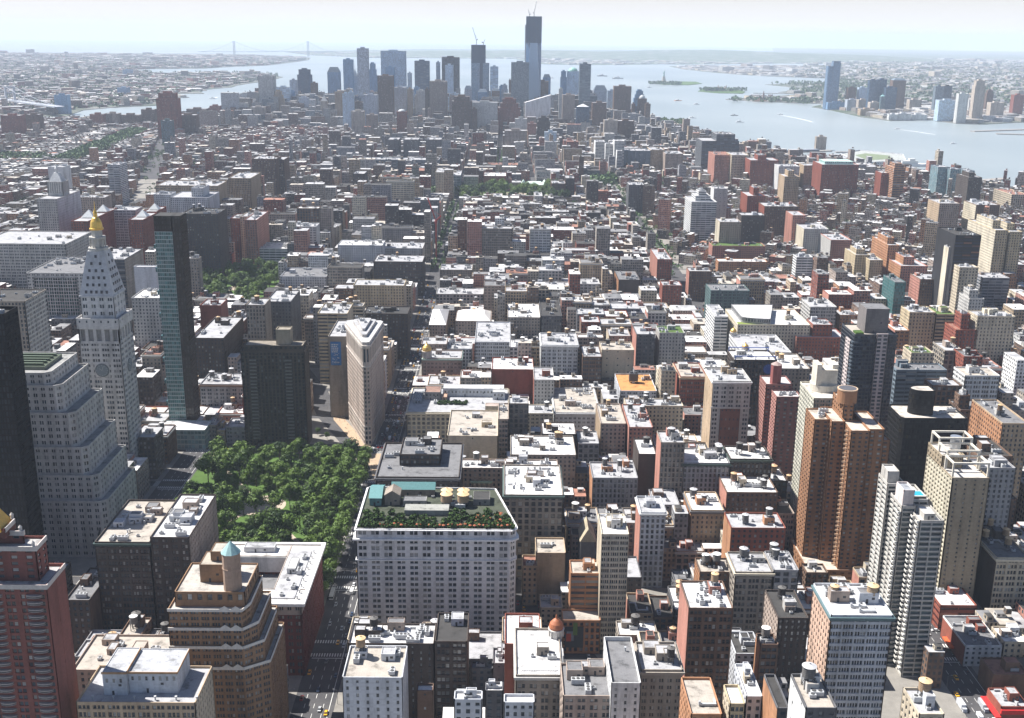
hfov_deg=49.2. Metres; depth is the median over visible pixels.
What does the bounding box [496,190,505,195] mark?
park tree
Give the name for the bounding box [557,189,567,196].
park tree
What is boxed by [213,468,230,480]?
park tree
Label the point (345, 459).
park tree
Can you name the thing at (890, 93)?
skyscraper
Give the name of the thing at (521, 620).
modern hotel
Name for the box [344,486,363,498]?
street tree
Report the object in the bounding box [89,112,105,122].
skyscraper
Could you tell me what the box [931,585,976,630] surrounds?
office building
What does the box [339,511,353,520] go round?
street tree
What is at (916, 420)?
dark office block
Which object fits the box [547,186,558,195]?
park tree
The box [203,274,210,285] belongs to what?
park tree
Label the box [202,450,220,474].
park tree
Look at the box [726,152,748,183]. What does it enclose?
loft building
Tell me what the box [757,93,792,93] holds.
pier
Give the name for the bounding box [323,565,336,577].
street tree
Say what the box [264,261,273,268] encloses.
park tree
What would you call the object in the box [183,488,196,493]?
park tree
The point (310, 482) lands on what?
park tree
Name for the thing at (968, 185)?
apartment tower
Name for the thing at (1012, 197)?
apartment tower
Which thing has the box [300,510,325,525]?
park tree
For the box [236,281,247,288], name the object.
park tree
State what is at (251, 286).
park tree
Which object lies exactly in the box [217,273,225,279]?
park tree
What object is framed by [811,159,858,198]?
red warehouse
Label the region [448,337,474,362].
city block building
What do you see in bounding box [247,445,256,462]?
park tree
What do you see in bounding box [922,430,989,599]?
tan framed tower
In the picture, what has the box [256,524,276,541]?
park tree
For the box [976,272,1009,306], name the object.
white loft
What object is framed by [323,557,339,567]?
street tree
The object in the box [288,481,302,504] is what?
park tree
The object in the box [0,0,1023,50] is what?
sky
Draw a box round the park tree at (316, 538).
[306,534,321,541]
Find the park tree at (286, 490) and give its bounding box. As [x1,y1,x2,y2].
[279,482,299,505]
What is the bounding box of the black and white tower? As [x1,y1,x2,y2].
[837,303,896,433]
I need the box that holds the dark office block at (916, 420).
[885,385,967,490]
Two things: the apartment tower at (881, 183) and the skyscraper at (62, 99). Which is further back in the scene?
the skyscraper at (62, 99)
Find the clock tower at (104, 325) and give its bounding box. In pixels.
[75,204,141,456]
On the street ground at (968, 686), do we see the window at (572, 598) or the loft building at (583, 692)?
the loft building at (583, 692)
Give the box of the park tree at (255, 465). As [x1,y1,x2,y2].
[245,458,264,486]
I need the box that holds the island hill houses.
[299,52,1013,64]
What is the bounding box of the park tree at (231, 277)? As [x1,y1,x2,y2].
[226,274,237,292]
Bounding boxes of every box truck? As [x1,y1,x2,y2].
[956,697,967,712]
[977,697,988,712]
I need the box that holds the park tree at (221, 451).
[215,446,227,454]
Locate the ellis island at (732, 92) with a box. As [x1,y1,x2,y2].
[698,89,744,93]
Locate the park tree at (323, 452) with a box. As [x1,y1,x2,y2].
[313,446,331,463]
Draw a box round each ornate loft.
[551,387,597,430]
[633,640,684,717]
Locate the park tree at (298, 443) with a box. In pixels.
[290,436,306,460]
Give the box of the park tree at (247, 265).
[241,261,252,271]
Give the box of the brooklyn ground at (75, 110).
[0,52,309,116]
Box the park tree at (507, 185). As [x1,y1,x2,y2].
[503,182,509,191]
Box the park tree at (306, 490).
[301,485,316,496]
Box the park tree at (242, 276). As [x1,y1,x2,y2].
[237,271,245,279]
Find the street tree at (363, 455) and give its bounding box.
[356,450,371,463]
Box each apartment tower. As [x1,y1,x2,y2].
[69,188,81,194]
[81,193,112,214]
[107,162,129,202]
[153,191,175,211]
[170,183,219,211]
[184,203,229,276]
[189,251,203,296]
[230,214,242,261]
[240,208,253,258]
[244,207,269,269]
[252,155,280,195]
[279,156,289,194]
[296,221,319,244]
[353,171,367,184]
[379,170,394,182]
[388,137,400,155]
[403,137,419,156]
[426,137,442,153]
[435,167,447,192]
[487,162,517,171]
[493,193,501,204]
[534,191,542,201]
[550,180,565,195]
[564,175,574,196]
[594,139,604,159]
[604,142,612,161]
[613,139,624,167]
[615,149,621,167]
[626,182,643,214]
[649,248,671,280]
[659,280,681,306]
[685,265,711,300]
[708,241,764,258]
[710,186,727,217]
[714,217,741,242]
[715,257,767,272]
[737,212,764,241]
[739,185,764,211]
[758,201,798,236]
[777,168,799,204]
[783,211,805,243]
[795,223,828,253]
[819,232,851,260]
[835,306,857,332]
[844,245,869,274]
[864,252,882,282]
[870,232,899,277]
[873,170,888,198]
[885,161,904,197]
[887,249,927,291]
[890,359,946,403]
[899,304,935,350]
[899,677,944,717]
[902,345,933,362]
[908,272,933,306]
[926,199,959,226]
[927,306,954,340]
[928,165,949,197]
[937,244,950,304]
[943,310,977,348]
[944,167,960,196]
[949,263,978,312]
[954,170,981,202]
[960,168,974,172]
[961,198,999,228]
[967,213,1007,272]
[968,308,1015,363]
[992,189,1023,208]
[994,216,1021,272]
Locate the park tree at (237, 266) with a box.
[233,262,241,273]
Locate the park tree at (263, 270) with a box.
[257,267,269,275]
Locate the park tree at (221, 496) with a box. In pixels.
[213,491,230,511]
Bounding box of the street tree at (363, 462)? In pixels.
[354,458,368,470]
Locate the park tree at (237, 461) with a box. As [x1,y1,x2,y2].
[229,453,249,476]
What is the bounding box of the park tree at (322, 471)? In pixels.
[313,463,331,477]
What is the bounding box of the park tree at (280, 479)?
[273,472,287,487]
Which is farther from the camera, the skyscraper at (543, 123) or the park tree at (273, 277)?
the skyscraper at (543, 123)
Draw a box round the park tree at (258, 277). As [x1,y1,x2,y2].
[253,275,261,280]
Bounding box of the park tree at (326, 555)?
[322,544,335,561]
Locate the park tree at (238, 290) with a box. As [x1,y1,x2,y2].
[234,286,240,294]
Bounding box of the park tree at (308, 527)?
[299,520,317,535]
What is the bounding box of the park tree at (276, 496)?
[266,490,285,509]
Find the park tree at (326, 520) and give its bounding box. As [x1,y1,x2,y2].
[321,519,330,524]
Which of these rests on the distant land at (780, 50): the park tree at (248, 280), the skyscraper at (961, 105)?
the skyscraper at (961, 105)
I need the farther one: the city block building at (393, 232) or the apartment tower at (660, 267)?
the city block building at (393, 232)
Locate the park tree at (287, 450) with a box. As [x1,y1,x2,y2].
[280,445,296,459]
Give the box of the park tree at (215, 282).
[211,279,224,286]
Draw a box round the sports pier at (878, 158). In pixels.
[840,150,905,166]
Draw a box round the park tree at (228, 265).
[224,262,235,272]
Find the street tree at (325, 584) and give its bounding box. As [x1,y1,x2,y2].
[323,580,329,591]
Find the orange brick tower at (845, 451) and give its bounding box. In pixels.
[789,385,889,579]
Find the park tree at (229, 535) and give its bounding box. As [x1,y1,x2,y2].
[219,529,236,541]
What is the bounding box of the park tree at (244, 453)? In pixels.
[236,448,250,471]
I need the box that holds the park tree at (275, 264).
[271,261,277,269]
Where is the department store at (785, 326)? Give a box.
[725,304,809,353]
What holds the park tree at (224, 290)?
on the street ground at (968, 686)
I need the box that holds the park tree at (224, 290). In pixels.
[220,286,232,293]
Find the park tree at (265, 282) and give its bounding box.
[261,279,267,291]
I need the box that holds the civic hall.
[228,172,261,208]
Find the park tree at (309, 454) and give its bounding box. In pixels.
[302,446,317,462]
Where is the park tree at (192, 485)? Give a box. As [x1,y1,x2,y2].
[182,480,200,493]
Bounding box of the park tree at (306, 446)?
[302,444,313,454]
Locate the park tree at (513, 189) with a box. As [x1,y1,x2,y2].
[510,185,518,193]
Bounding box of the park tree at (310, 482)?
[303,476,322,490]
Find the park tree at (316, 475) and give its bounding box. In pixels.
[307,472,323,481]
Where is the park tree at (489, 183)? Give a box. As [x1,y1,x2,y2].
[484,180,493,185]
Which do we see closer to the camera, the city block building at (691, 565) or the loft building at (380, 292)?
the city block building at (691, 565)
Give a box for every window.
[0,548,58,717]
[90,336,140,455]
[99,568,157,629]
[158,528,204,627]
[170,610,271,717]
[261,573,302,672]
[360,531,513,629]
[401,456,438,463]
[408,426,444,441]
[517,560,520,574]
[571,580,584,582]
[571,586,584,588]
[571,591,584,593]
[571,597,583,599]
[586,580,597,582]
[586,586,597,588]
[586,597,597,599]
[600,580,625,646]
[710,418,746,446]
[715,683,725,707]
[763,386,790,444]
[779,326,808,350]
[796,401,872,566]
[811,596,888,717]
[928,448,973,592]
[968,312,1013,363]
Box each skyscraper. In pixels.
[0,113,26,133]
[25,112,44,128]
[54,93,71,113]
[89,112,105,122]
[104,111,120,122]
[117,86,129,93]
[120,113,142,123]
[122,69,132,73]
[141,107,156,121]
[156,91,182,138]
[161,118,174,143]
[182,113,199,132]
[186,107,207,113]
[208,104,221,112]
[250,105,265,114]
[258,74,275,102]
[273,90,284,111]
[276,85,290,101]
[289,78,297,93]
[297,68,312,93]
[298,96,310,108]
[310,81,318,95]
[320,96,327,111]
[327,67,340,92]
[335,90,343,115]
[342,92,348,125]
[343,58,354,94]
[347,90,354,127]
[351,109,364,137]
[354,70,357,94]
[354,96,361,100]
[357,47,369,101]
[363,93,378,125]
[366,113,377,134]
[369,62,377,91]
[377,74,394,117]
[381,50,406,86]
[385,66,394,86]
[394,86,406,116]
[397,109,406,132]
[407,72,411,88]
[407,87,412,118]
[414,59,429,90]
[414,86,419,96]
[415,89,424,113]
[425,87,429,117]
[429,79,447,117]
[436,61,439,78]
[442,56,459,91]
[445,64,453,92]
[448,92,458,109]
[452,94,471,128]
[465,85,471,99]
[471,27,488,100]
[471,107,476,131]
[472,100,497,128]
[478,89,486,100]
[490,65,497,95]
[492,88,499,96]
[498,97,520,133]
[501,83,507,101]
[504,128,526,148]
[511,61,528,117]
[515,116,526,128]
[525,1,541,99]
[527,121,535,146]
[537,115,549,139]
[541,80,548,96]
[543,74,550,94]
[544,130,556,140]
[558,87,562,118]
[559,136,565,148]
[560,70,566,93]
[562,93,574,120]
[563,138,575,144]
[566,67,578,94]
[576,104,589,123]
[578,62,590,104]
[591,101,606,125]
[593,85,606,101]
[603,118,617,135]
[607,89,612,107]
[612,84,631,112]
[617,118,633,139]
[631,102,634,112]
[633,89,643,105]
[637,95,646,115]
[644,102,650,117]
[822,61,840,108]
[826,101,844,109]
[844,98,855,110]
[845,86,856,98]
[856,86,866,98]
[856,98,865,107]
[857,107,875,115]
[865,79,877,106]
[867,101,878,109]
[876,78,886,101]
[879,95,884,108]
[883,86,896,109]
[887,113,897,119]
[890,78,905,107]
[895,112,910,119]
[906,98,921,108]
[911,113,926,119]
[931,85,943,109]
[933,99,954,120]
[943,85,952,98]
[953,92,968,122]
[969,79,985,118]
[983,89,993,108]
[986,101,1004,115]
[1009,93,1023,114]
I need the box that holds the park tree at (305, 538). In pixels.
[303,535,318,541]
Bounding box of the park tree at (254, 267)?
[249,265,258,271]
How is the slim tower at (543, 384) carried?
on the street ground at (968, 686)
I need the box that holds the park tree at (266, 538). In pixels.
[249,530,276,541]
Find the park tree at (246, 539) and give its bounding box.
[230,536,251,541]
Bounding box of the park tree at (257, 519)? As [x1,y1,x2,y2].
[248,510,269,530]
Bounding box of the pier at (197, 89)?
[139,88,206,90]
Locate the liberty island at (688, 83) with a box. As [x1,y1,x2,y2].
[662,81,701,84]
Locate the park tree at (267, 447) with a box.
[261,444,278,461]
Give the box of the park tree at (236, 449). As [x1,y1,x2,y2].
[224,443,248,471]
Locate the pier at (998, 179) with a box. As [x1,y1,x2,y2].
[982,178,1008,180]
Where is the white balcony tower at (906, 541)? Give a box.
[866,464,944,676]
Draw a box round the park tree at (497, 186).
[493,180,505,190]
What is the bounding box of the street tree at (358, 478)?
[346,475,362,485]
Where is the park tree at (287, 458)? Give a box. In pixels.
[276,454,295,468]
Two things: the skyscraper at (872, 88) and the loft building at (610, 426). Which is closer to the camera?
the loft building at (610, 426)
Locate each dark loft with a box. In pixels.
[93,499,174,629]
[150,494,218,627]
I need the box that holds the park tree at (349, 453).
[338,447,357,463]
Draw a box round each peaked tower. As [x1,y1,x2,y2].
[71,210,109,247]
[96,205,116,247]
[128,210,156,264]
[145,203,166,213]
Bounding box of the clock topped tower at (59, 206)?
[37,166,82,230]
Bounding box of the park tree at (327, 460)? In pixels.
[320,455,334,468]
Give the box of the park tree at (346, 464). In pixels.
[336,459,355,478]
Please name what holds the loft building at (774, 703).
on the street ground at (968, 686)
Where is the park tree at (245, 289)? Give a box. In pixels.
[240,285,249,294]
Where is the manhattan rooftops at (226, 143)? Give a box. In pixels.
[0,87,1023,717]
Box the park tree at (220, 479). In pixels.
[214,474,225,486]
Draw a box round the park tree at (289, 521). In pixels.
[277,512,301,532]
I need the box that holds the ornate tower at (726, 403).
[701,361,752,447]
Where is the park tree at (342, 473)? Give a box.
[331,466,349,479]
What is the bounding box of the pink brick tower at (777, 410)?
[755,361,798,477]
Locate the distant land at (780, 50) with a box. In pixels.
[669,48,1023,124]
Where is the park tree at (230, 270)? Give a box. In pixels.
[224,266,234,275]
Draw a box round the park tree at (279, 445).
[272,441,286,458]
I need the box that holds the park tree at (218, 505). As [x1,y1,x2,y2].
[216,494,222,511]
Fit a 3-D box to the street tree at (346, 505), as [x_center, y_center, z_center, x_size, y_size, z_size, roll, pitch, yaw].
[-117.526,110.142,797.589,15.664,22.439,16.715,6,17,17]
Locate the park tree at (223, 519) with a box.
[217,508,238,533]
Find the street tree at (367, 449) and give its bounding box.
[358,444,372,455]
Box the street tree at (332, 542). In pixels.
[323,536,341,557]
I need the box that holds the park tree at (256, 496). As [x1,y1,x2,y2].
[245,487,267,512]
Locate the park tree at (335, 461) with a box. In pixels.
[329,454,340,465]
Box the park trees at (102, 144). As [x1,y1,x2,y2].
[0,117,684,193]
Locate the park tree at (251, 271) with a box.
[247,269,256,277]
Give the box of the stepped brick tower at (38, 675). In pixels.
[0,509,78,717]
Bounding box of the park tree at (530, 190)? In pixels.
[526,186,534,194]
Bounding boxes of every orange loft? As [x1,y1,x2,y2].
[561,609,600,653]
[568,557,598,608]
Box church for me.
[578,516,595,559]
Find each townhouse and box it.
[209,413,222,439]
[217,420,228,442]
[225,415,245,442]
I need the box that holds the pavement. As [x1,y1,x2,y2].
[48,179,1023,717]
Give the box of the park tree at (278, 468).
[270,460,290,488]
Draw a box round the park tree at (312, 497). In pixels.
[303,492,322,507]
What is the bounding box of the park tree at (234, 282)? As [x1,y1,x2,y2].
[229,277,241,291]
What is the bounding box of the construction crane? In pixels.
[427,198,440,257]
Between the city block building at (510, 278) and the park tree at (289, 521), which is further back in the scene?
the city block building at (510, 278)
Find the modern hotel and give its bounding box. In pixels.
[504,613,539,693]
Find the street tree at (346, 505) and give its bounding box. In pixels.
[338,499,358,514]
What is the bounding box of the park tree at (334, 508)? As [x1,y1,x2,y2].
[323,506,336,524]
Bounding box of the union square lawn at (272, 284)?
[205,270,278,299]
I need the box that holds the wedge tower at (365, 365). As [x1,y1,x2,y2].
[344,315,384,444]
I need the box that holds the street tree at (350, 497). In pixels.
[344,492,358,503]
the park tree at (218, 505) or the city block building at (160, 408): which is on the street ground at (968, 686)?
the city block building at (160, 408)
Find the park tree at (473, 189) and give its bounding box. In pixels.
[469,186,478,192]
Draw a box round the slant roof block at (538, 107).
[525,95,550,117]
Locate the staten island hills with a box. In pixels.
[288,49,1023,64]
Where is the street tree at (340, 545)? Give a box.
[336,539,345,552]
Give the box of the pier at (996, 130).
[970,129,1023,131]
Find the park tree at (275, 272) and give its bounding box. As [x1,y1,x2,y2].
[269,268,278,283]
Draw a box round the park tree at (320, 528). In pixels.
[309,520,330,541]
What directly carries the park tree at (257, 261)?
on the street ground at (968, 686)
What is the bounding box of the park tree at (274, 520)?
[262,511,285,534]
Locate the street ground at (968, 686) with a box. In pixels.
[72,134,1012,717]
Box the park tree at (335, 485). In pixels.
[323,474,344,507]
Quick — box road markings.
[77,316,985,717]
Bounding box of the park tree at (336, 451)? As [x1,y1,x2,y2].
[328,444,343,467]
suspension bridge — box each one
[0,86,63,107]
[201,41,335,55]
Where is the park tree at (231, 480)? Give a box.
[225,476,239,486]
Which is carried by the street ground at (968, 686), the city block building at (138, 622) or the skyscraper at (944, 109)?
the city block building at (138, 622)
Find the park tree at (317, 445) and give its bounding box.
[312,442,325,464]
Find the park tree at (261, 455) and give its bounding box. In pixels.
[255,450,272,463]
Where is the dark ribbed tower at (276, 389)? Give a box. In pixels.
[240,326,312,446]
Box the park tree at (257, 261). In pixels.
[254,257,265,266]
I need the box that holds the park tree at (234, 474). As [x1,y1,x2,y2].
[227,470,237,482]
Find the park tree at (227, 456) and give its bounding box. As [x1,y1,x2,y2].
[221,451,236,473]
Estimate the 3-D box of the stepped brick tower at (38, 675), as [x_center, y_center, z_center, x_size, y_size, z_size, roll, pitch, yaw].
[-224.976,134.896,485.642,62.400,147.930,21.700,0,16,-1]
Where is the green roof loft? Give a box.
[654,325,684,365]
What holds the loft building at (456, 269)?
on the street ground at (968, 686)
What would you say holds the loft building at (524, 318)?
on the street ground at (968, 686)
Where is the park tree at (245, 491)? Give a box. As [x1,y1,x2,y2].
[236,485,251,514]
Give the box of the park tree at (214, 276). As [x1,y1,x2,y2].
[210,272,219,280]
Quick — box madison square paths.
[213,455,356,541]
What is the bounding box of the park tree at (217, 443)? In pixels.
[208,436,225,453]
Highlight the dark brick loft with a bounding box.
[672,362,704,406]
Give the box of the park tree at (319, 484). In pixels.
[314,474,329,491]
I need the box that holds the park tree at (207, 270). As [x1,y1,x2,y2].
[202,266,212,274]
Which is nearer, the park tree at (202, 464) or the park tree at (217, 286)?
the park tree at (202, 464)
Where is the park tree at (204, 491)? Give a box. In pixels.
[197,486,211,493]
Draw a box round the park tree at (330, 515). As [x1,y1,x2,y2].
[320,509,336,519]
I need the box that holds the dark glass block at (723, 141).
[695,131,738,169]
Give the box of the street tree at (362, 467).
[354,465,366,472]
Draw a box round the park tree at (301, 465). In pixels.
[291,459,310,481]
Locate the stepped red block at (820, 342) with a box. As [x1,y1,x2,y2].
[793,316,840,361]
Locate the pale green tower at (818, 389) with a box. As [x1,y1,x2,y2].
[789,360,838,537]
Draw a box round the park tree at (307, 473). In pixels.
[299,463,318,479]
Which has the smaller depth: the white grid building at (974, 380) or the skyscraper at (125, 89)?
the white grid building at (974, 380)
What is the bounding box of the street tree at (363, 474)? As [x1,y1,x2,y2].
[350,466,369,481]
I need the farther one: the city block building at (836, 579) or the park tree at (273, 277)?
the park tree at (273, 277)
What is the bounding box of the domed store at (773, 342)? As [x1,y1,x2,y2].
[728,327,791,352]
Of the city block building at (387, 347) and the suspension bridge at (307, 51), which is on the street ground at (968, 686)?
the city block building at (387, 347)
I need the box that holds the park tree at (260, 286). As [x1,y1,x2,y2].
[255,281,264,291]
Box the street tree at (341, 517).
[334,514,352,536]
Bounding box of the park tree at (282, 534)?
[274,529,291,541]
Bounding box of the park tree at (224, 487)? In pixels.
[213,480,234,495]
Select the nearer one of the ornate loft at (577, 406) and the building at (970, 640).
the building at (970, 640)
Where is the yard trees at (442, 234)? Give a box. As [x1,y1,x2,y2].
[0,135,1011,277]
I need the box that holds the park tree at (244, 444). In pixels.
[233,440,250,451]
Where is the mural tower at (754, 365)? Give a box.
[726,347,776,425]
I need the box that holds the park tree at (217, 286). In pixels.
[211,284,222,290]
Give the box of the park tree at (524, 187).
[517,182,527,193]
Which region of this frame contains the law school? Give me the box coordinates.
[521,179,544,188]
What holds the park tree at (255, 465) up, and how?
on the madison square lawn at (199, 476)
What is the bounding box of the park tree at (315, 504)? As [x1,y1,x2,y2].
[308,500,322,510]
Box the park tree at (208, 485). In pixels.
[198,482,213,490]
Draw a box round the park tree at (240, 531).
[231,525,247,536]
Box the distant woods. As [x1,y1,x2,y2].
[0,54,1023,108]
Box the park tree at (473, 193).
[470,189,480,195]
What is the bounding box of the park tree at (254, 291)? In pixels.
[250,288,258,294]
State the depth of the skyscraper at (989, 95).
5214.26 m
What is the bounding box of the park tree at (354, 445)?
[342,437,359,455]
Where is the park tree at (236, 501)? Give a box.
[222,490,245,523]
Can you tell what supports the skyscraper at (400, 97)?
on the street ground at (968, 686)
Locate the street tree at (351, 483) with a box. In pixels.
[345,479,361,491]
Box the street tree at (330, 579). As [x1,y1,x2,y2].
[323,571,333,594]
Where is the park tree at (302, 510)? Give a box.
[289,501,310,521]
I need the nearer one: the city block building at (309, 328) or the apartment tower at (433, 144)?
the city block building at (309, 328)
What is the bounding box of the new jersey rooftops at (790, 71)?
[676,58,1023,123]
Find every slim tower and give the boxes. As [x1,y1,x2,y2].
[246,294,272,339]
[533,367,553,403]
[596,513,628,649]
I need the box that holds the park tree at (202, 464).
[193,454,213,481]
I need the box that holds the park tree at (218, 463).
[210,454,232,472]
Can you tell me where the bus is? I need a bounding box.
[329,587,335,599]
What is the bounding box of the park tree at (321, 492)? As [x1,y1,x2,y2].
[315,487,327,507]
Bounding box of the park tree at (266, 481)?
[260,473,274,491]
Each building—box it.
[0,231,91,288]
[0,289,52,351]
[23,352,137,556]
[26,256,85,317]
[48,164,72,187]
[49,561,72,592]
[68,567,102,651]
[75,629,121,662]
[76,633,169,695]
[76,647,215,717]
[83,246,143,323]
[110,205,142,247]
[120,610,152,633]
[127,452,134,460]
[131,287,161,356]
[133,265,158,293]
[139,404,145,415]
[140,339,163,393]
[141,340,162,351]
[141,407,168,425]
[141,421,177,463]
[145,406,167,411]
[150,621,168,633]
[155,392,167,405]
[156,180,227,204]
[164,405,209,414]
[167,541,288,717]
[194,287,229,305]
[195,316,243,378]
[199,367,242,405]
[200,294,228,329]
[217,396,242,420]
[231,310,246,332]
[232,542,325,675]
[259,242,287,263]
[268,208,296,225]
[269,286,301,339]
[280,267,327,288]
[297,200,320,222]
[303,314,314,359]
[317,301,353,383]
[327,256,364,287]
[328,320,348,416]
[334,284,353,301]
[334,298,348,302]
[338,239,384,262]
[341,295,364,318]
[342,635,408,717]
[347,616,369,654]
[348,616,435,717]
[353,278,406,307]
[353,482,518,630]
[359,157,439,169]
[365,306,410,358]
[373,252,424,296]
[374,435,463,487]
[382,171,410,182]
[382,221,413,241]
[383,336,391,387]
[385,242,424,254]
[386,175,414,204]
[405,384,508,442]
[417,683,433,717]
[421,336,447,375]
[422,341,462,375]
[422,618,436,625]
[427,370,459,387]
[429,309,448,335]
[435,612,468,717]
[436,281,483,304]
[437,303,467,304]
[440,259,472,278]
[444,240,467,260]
[447,334,471,369]
[447,410,497,458]
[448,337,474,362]
[454,170,461,192]
[454,687,482,717]
[455,307,491,336]
[460,296,483,309]
[460,369,481,383]
[463,451,557,501]
[469,629,501,685]
[470,479,491,487]
[471,655,492,706]
[475,321,509,362]
[480,357,491,384]
[482,224,511,255]
[484,172,505,183]
[484,270,504,280]
[484,280,504,319]
[485,679,502,717]
[492,356,532,403]
[493,647,504,717]
[497,258,518,268]
[498,403,508,458]
[502,464,564,576]
[502,617,541,642]
[504,693,533,717]
[505,266,527,283]
[505,274,525,285]
[505,280,526,321]
[506,280,527,286]
[507,302,539,338]
[508,395,528,450]
[509,334,528,356]
[510,430,575,488]
[513,232,529,250]
[513,613,563,717]
[519,247,550,257]
[522,555,536,604]
[528,282,548,302]
[528,400,552,434]
[529,223,551,251]
[531,336,539,366]
[535,278,568,288]
[535,537,565,600]
[538,261,561,281]
[539,298,561,332]
[539,328,578,375]
[539,594,562,624]
[541,252,564,277]
[541,419,575,450]
[559,658,609,717]
[564,246,595,252]
[564,501,597,552]
[566,327,585,334]
[570,523,595,559]
[572,249,603,258]
[572,293,591,307]
[576,308,604,330]
[576,426,598,463]
[577,332,603,367]
[578,255,602,282]
[579,312,599,332]
[579,342,601,383]
[580,277,599,295]
[586,464,588,502]
[588,457,637,506]
[590,291,603,298]
[591,299,609,309]
[595,399,625,454]
[595,503,624,519]
[599,290,621,296]
[599,312,631,341]
[599,339,633,377]
[603,309,628,317]
[603,636,640,717]
[606,327,630,341]
[609,301,639,312]
[609,452,632,461]
[614,270,639,292]
[614,371,656,408]
[615,613,656,642]
[622,402,652,457]
[622,504,635,513]
[623,391,682,431]
[624,148,650,165]
[624,510,634,555]
[625,590,652,620]
[627,311,647,322]
[627,556,641,592]
[630,300,669,324]
[632,322,654,365]
[633,435,655,495]
[633,495,666,587]
[634,319,657,330]
[637,630,661,640]
[644,303,666,324]
[647,147,664,172]
[648,488,679,515]
[649,595,673,629]
[652,430,665,450]
[654,426,684,498]
[657,626,676,642]
[662,151,682,169]
[665,511,673,538]
[667,579,680,627]
[670,569,692,585]
[675,539,704,568]
[676,571,732,708]
[678,677,721,717]
[681,442,731,498]
[682,428,697,441]
[683,188,716,241]
[683,405,702,434]
[683,487,724,542]
[684,346,707,357]
[684,353,704,362]
[685,442,708,447]
[688,562,693,577]
[693,552,729,592]
[699,357,724,369]
[700,413,702,436]
[704,283,749,317]
[704,304,727,350]
[707,151,729,184]
[717,471,777,519]
[721,506,785,557]
[721,684,744,717]
[723,441,773,478]
[725,546,774,632]
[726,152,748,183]
[728,631,754,683]
[732,627,741,630]
[733,662,762,717]
[736,273,765,303]
[744,153,778,186]
[753,625,778,692]
[761,674,787,717]
[762,585,808,679]
[764,542,798,593]
[771,463,787,498]
[772,350,809,392]
[773,164,799,188]
[777,496,794,550]
[786,474,791,502]
[786,679,789,692]
[787,662,836,717]
[791,252,812,281]
[797,587,812,634]
[798,352,812,372]
[799,163,812,190]
[800,294,836,327]
[800,559,828,587]
[806,582,895,717]
[822,284,853,308]
[828,576,851,582]
[851,562,868,582]
[888,314,909,349]
[894,345,908,362]
[924,377,961,403]
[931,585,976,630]
[932,336,962,378]
[940,615,1002,665]
[948,389,971,436]
[952,346,982,374]
[952,359,999,398]
[957,284,984,311]
[962,435,1012,463]
[967,399,1023,522]
[970,454,1015,528]
[973,518,1023,610]
[977,656,1023,697]
[981,687,1023,717]
[982,351,1002,381]
[991,623,1023,656]
[998,348,1017,366]
[1007,494,1016,530]
[1010,531,1023,549]
[1012,401,1023,418]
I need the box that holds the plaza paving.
[333,417,380,482]
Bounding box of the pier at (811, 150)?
[787,149,831,152]
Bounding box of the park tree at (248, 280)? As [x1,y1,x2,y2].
[243,276,252,284]
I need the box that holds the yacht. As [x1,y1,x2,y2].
[900,158,925,166]
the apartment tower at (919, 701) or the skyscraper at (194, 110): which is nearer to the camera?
the apartment tower at (919, 701)
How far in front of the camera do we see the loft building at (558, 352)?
1081.77 m
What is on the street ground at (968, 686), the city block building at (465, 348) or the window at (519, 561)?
the city block building at (465, 348)
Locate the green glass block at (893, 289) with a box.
[881,273,905,313]
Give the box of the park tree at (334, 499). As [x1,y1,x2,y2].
[320,491,341,508]
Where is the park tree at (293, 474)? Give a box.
[285,466,301,482]
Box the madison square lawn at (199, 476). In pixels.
[180,453,357,560]
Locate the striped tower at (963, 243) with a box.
[931,227,981,305]
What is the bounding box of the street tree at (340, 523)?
[332,519,350,539]
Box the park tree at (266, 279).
[259,277,269,282]
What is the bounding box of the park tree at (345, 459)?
[339,456,354,465]
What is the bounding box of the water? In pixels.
[0,40,1023,185]
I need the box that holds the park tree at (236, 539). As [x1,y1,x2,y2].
[225,533,243,541]
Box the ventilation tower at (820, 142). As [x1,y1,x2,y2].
[814,135,826,149]
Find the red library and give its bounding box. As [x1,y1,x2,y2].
[404,168,424,176]
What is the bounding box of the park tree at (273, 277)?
[265,273,275,286]
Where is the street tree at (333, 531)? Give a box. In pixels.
[322,524,349,541]
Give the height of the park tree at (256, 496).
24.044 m
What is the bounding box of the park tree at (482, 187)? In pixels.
[476,182,488,192]
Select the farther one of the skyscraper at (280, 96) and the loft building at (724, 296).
the skyscraper at (280, 96)
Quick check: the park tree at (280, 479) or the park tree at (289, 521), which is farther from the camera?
the park tree at (280, 479)
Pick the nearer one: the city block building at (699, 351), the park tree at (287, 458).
the park tree at (287, 458)
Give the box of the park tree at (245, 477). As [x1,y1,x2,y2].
[238,469,255,487]
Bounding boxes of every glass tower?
[0,306,43,535]
[153,212,211,449]
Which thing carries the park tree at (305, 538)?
on the madison square lawn at (199, 476)
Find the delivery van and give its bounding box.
[976,711,983,717]
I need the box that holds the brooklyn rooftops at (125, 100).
[0,49,306,114]
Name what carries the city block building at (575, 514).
on the street ground at (968, 686)
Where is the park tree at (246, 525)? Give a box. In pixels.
[234,521,249,530]
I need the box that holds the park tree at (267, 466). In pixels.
[260,462,272,476]
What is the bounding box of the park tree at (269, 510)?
[262,505,283,537]
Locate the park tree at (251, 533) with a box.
[246,529,262,540]
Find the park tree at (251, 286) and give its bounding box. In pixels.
[249,283,257,290]
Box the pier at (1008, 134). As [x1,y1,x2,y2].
[996,133,1023,134]

